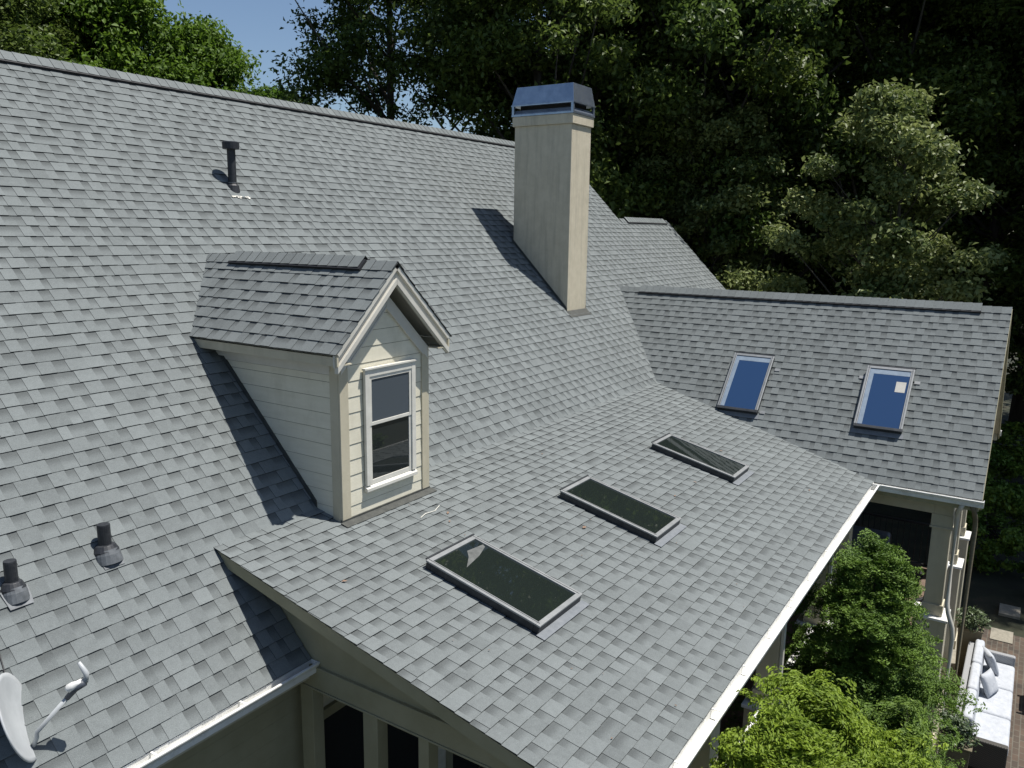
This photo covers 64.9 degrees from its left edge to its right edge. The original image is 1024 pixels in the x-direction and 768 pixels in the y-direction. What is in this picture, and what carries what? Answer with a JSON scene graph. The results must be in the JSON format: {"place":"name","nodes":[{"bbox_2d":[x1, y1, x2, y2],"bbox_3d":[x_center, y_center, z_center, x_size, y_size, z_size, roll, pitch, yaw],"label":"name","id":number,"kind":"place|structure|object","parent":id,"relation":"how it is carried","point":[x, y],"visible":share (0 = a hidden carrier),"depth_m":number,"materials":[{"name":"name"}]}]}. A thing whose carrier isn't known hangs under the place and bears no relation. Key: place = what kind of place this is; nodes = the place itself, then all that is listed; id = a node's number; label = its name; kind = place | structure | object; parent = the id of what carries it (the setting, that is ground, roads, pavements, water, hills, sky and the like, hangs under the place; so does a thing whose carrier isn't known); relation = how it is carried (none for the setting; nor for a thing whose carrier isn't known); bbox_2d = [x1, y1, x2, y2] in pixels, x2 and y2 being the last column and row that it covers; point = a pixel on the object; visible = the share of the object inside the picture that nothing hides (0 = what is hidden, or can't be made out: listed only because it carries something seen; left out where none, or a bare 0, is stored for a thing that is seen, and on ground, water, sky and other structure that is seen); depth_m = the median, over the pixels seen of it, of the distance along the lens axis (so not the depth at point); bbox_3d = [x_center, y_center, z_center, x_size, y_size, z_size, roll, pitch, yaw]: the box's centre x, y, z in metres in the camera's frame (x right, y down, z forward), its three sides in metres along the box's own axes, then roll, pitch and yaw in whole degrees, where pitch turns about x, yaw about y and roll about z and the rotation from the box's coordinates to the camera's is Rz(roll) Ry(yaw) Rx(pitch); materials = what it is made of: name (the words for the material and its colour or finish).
{"place":"outdoors","nodes":[
{"label":"outdoors","id":0,"kind":"place"},
{"bbox_2d":[149,0,1022,206],"label":"sky","id":1,"kind":"structure","parent":0,"point":[256,24],"materials":[{"name":"blue"}]},
{"bbox_2d":[851,525,891,583],"bbox_3d":[6.869,3.482,16.889,1.800,0.980,1.050,8,13,32],"label":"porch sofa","id":2,"kind":"object","parent":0,"point":[858,529],"visible":0.09,"depth_m":16.73,"materials":[{"name":"fabric"}]},
{"bbox_2d":[903,560,922,597],"bbox_3d":[7.671,3.771,15.865,0.720,0.860,0.640,5,12,23],"label":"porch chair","id":3,"kind":"object","parent":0,"point":[917,564],"visible":0.19,"depth_m":15.44,"materials":[{"name":"metal"}]},
{"bbox_2d":[861,324,1023,672],"bbox_3d":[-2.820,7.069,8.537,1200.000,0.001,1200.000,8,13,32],"label":"ground","id":4,"kind":"structure","parent":0,"point":[987,594],"depth_m":21.64,"materials":[{"name":"brown soil"}]},
{"bbox_2d":[0,1,85,59],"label":"tree","id":5,"kind":"object","parent":4,"relation":"on","point":[61,33],"visible":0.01,"depth_m":26.76,"materials":[{"name":"green plant"}]},
{"bbox_2d":[0,0,90,61],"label":"tree","id":6,"kind":"object","parent":4,"relation":"on","point":[8,10],"visible":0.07,"depth_m":22.65,"materials":[{"name":"green plant"}]},
{"bbox_2d":[2,8,140,68],"bbox_3d":[-16.952,-6.634,31.535,10.620,17.988,10.774,-1,11,-10],"label":"tree","id":7,"kind":"object","parent":4,"relation":"on","point":[87,44],"visible":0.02,"depth_m":28.90,"materials":[{"name":"green plant"}]},
{"bbox_2d":[2,0,232,91],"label":"tree","id":8,"kind":"object","parent":4,"relation":"on","point":[126,25],"visible":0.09,"depth_m":27.92,"materials":[{"name":"green plant"}]},
{"bbox_2d":[113,6,271,96],"bbox_3d":[-11.728,-5.602,30.662,9.171,16.430,9.305,-9,14,-40],"label":"tree","id":9,"kind":"object","parent":4,"relation":"on","point":[212,58],"visible":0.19,"depth_m":29.15,"materials":[{"name":"green plant"}]},
{"bbox_2d":[243,80,301,101],"bbox_3d":[-9.239,-5.194,33.964,9.794,14.447,9.654,-4,12,-25],"label":"tree","id":10,"kind":"object","parent":4,"relation":"on","point":[275,93],"visible":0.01,"depth_m":32.22,"materials":[{"name":"green plant"}]},
{"bbox_2d":[257,0,532,131],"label":"tree","id":11,"kind":"object","parent":4,"relation":"on","point":[359,22],"visible":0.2,"depth_m":27.68,"materials":[{"name":"green plant"}]},
{"bbox_2d":[0,50,1012,767],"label":"house","id":12,"kind":"structure","parent":4,"relation":"on","point":[274,374],"depth_m":8.85,"materials":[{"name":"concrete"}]},
{"bbox_2d":[0,655,89,762],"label":"satellite dish","id":13,"kind":"object","parent":12,"relation":"on","point":[12,718],"visible":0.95,"depth_m":5.55,"materials":[{"name":"paint"}]},
{"bbox_2d":[324,700,418,767],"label":"patio door","id":14,"kind":"structure","parent":12,"relation":"in","point":[343,724],"depth_m":8.44,"materials":[{"name":"black glass"}]},
{"bbox_2d":[446,750,479,767],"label":"patio door","id":15,"kind":"structure","parent":12,"relation":"in","point":[452,760],"depth_m":10.19,"materials":[{"name":"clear glass"}]},
{"bbox_2d":[341,404,809,738],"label":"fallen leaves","id":16,"kind":"object","parent":12,"relation":"on","point":[566,518],"visible":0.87,"depth_m":9.30,"materials":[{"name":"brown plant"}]},
{"bbox_2d":[419,1,639,202],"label":"tree","id":17,"kind":"object","parent":4,"relation":"on","point":[574,77],"depth_m":36.63,"materials":[{"name":"green plant"}]},
{"bbox_2d":[355,0,712,218],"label":"tree","id":18,"kind":"object","parent":4,"relation":"on","point":[485,47],"visible":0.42,"depth_m":24.66,"materials":[{"name":"green plant"}]},
{"bbox_2d":[407,0,780,248],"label":"tree","id":19,"kind":"object","parent":4,"relation":"on","point":[650,48],"visible":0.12,"depth_m":26.58,"materials":[{"name":"green plant"}]},
{"bbox_2d":[526,8,793,214],"bbox_3d":[5.550,-13.980,39.203,15.459,30.132,15.084,-1,11,-11],"label":"tree","id":20,"kind":"object","parent":4,"relation":"on","point":[592,86],"depth_m":35.65,"materials":[{"name":"green plant"}]},
{"bbox_2d":[571,0,851,287],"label":"tree","id":21,"kind":"object","parent":4,"relation":"on","point":[706,28],"visible":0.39,"depth_m":25.00,"materials":[{"name":"green plant"}]},
{"bbox_2d":[624,93,809,290],"bbox_3d":[7.018,-3.031,27.546,6.046,13.058,6.880,-7,14,-36],"label":"tree","id":22,"kind":"object","parent":4,"relation":"on","point":[745,124],"visible":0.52,"depth_m":25.61,"materials":[{"name":"green plant"}]},
{"bbox_2d":[629,1,867,272],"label":"tree","id":23,"kind":"object","parent":4,"relation":"on","point":[745,92],"depth_m":34.57,"materials":[{"name":"green plant"}]},
{"bbox_2d":[701,664,948,767],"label":"shrub","id":24,"kind":"object","parent":4,"relation":"on","point":[827,730],"visible":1,"depth_m":6.12,"materials":[{"name":"green plant"}]},
{"bbox_2d":[644,0,1023,296],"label":"tree","id":25,"kind":"object","parent":4,"relation":"on","point":[778,72],"visible":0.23,"depth_m":26.55,"materials":[{"name":"green plant"}]},
{"bbox_2d":[740,19,933,272],"bbox_3d":[14.507,-11.122,39.504,10.393,24.640,11.407,-3,11,-18],"label":"tree","id":26,"kind":"object","parent":4,"relation":"on","point":[789,256],"depth_m":37.05,"materials":[{"name":"green plant"}]},
{"bbox_2d":[725,528,986,767],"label":"shrub","id":27,"kind":"object","parent":4,"relation":"on","point":[882,651],"visible":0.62,"depth_m":9.95,"materials":[{"name":"green plant"}]},
{"bbox_2d":[748,77,1014,525],"bbox_3d":[10.293,-1.777,21.927,6.536,12.802,5.744,-2,11,-12],"label":"tree","id":28,"kind":"object","parent":4,"relation":"on","point":[916,164],"visible":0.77,"depth_m":20.72,"materials":[{"name":"green plant"}]},
{"bbox_2d":[762,0,1023,304],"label":"tree","id":29,"kind":"object","parent":4,"relation":"on","point":[819,129],"visible":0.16,"depth_m":27.70,"materials":[{"name":"green plant"}]},
{"bbox_2d":[852,693,941,767],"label":"shrub","id":30,"kind":"object","parent":4,"relation":"on","point":[905,714],"visible":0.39,"depth_m":8.91,"materials":[{"name":"green plant"}]},
{"bbox_2d":[840,5,1023,338],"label":"tree","id":31,"kind":"object","parent":4,"relation":"on","point":[1022,109],"visible":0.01,"depth_m":35.27,"materials":[{"name":"green plant"}]},
{"bbox_2d":[854,0,1023,337],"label":"tree","id":32,"kind":"object","parent":4,"relation":"on","point":[977,114],"visible":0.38,"depth_m":26.68,"materials":[{"name":"green plant"}]},
{"bbox_2d":[923,16,1023,425],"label":"tree","id":33,"kind":"object","parent":4,"relation":"on","point":[1016,412],"visible":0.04,"depth_m":36.42,"materials":[{"name":"green plant"}]},
{"bbox_2d":[925,0,1023,400],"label":"tree","id":34,"kind":"object","parent":4,"relation":"on","point":[987,165],"visible":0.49,"depth_m":26.76,"materials":[{"name":"green plant"}]},
{"bbox_2d":[966,486,1023,575],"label":"shrub","id":35,"kind":"object","parent":4,"relation":"on","point":[1008,540],"visible":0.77,"depth_m":20.67,"materials":[{"name":"green plant"}]},
{"bbox_2d":[985,443,1023,533],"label":"shrub","id":36,"kind":"object","parent":4,"relation":"on","point":[998,457],"visible":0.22,"depth_m":23.58,"materials":[{"name":"green plant"}]},
{"bbox_2d":[988,420,1023,485],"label":"shrub","id":37,"kind":"object","parent":4,"relation":"on","point":[1015,429],"visible":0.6,"depth_m":25.60,"materials":[{"name":"green plant"}]},
{"bbox_2d":[932,603,1020,758],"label":"paving","id":38,"kind":"structure","parent":0,"point":[1008,611],"depth_m":17.53,"materials":[{"name":"beige stone"}]},
{"bbox_2d":[948,628,1023,767],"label":"patio","id":39,"kind":"structure","parent":0,"point":[1015,756],"depth_m":15.18,"materials":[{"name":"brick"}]},
{"bbox_2d":[929,703,981,767],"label":"planter","id":40,"kind":"object","parent":39,"relation":"on","point":[965,745],"visible":0.72,"depth_m":12.11,"materials":[{"name":"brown wood"}]},
{"bbox_2d":[955,605,993,672],"bbox_3d":[9.068,5.051,15.940,0.765,1.395,0.702,8,13,32],"label":"planter","id":41,"kind":"object","parent":39,"relation":"on","point":[974,628],"visible":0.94,"depth_m":15.81,"materials":[{"name":"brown wood"}]},
{"bbox_2d":[953,639,1015,767],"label":"outdoor sofa","id":42,"kind":"object","parent":39,"relation":"on","point":[993,720],"visible":0.79,"depth_m":13.94,"materials":[{"name":"white fabric"}]},
{"bbox_2d":[980,668,998,697],"bbox_3d":[8.561,5.362,14.430,0.420,0.420,0.134,-7,-12,-36],"label":"throw pillow","id":43,"kind":"object","parent":42,"relation":"on","point":[989,682],"visible":1,"depth_m":14.34,"materials":[{"name":"white fabric"}]},
{"bbox_2d":[982,645,998,675],"bbox_3d":[9.030,5.223,15.186,0.134,0.420,0.420,-20,7,12],"label":"throw pillow","id":44,"kind":"object","parent":42,"relation":"on","point":[990,660],"visible":0.96,"depth_m":15.04,"materials":[{"name":"white fabric"}]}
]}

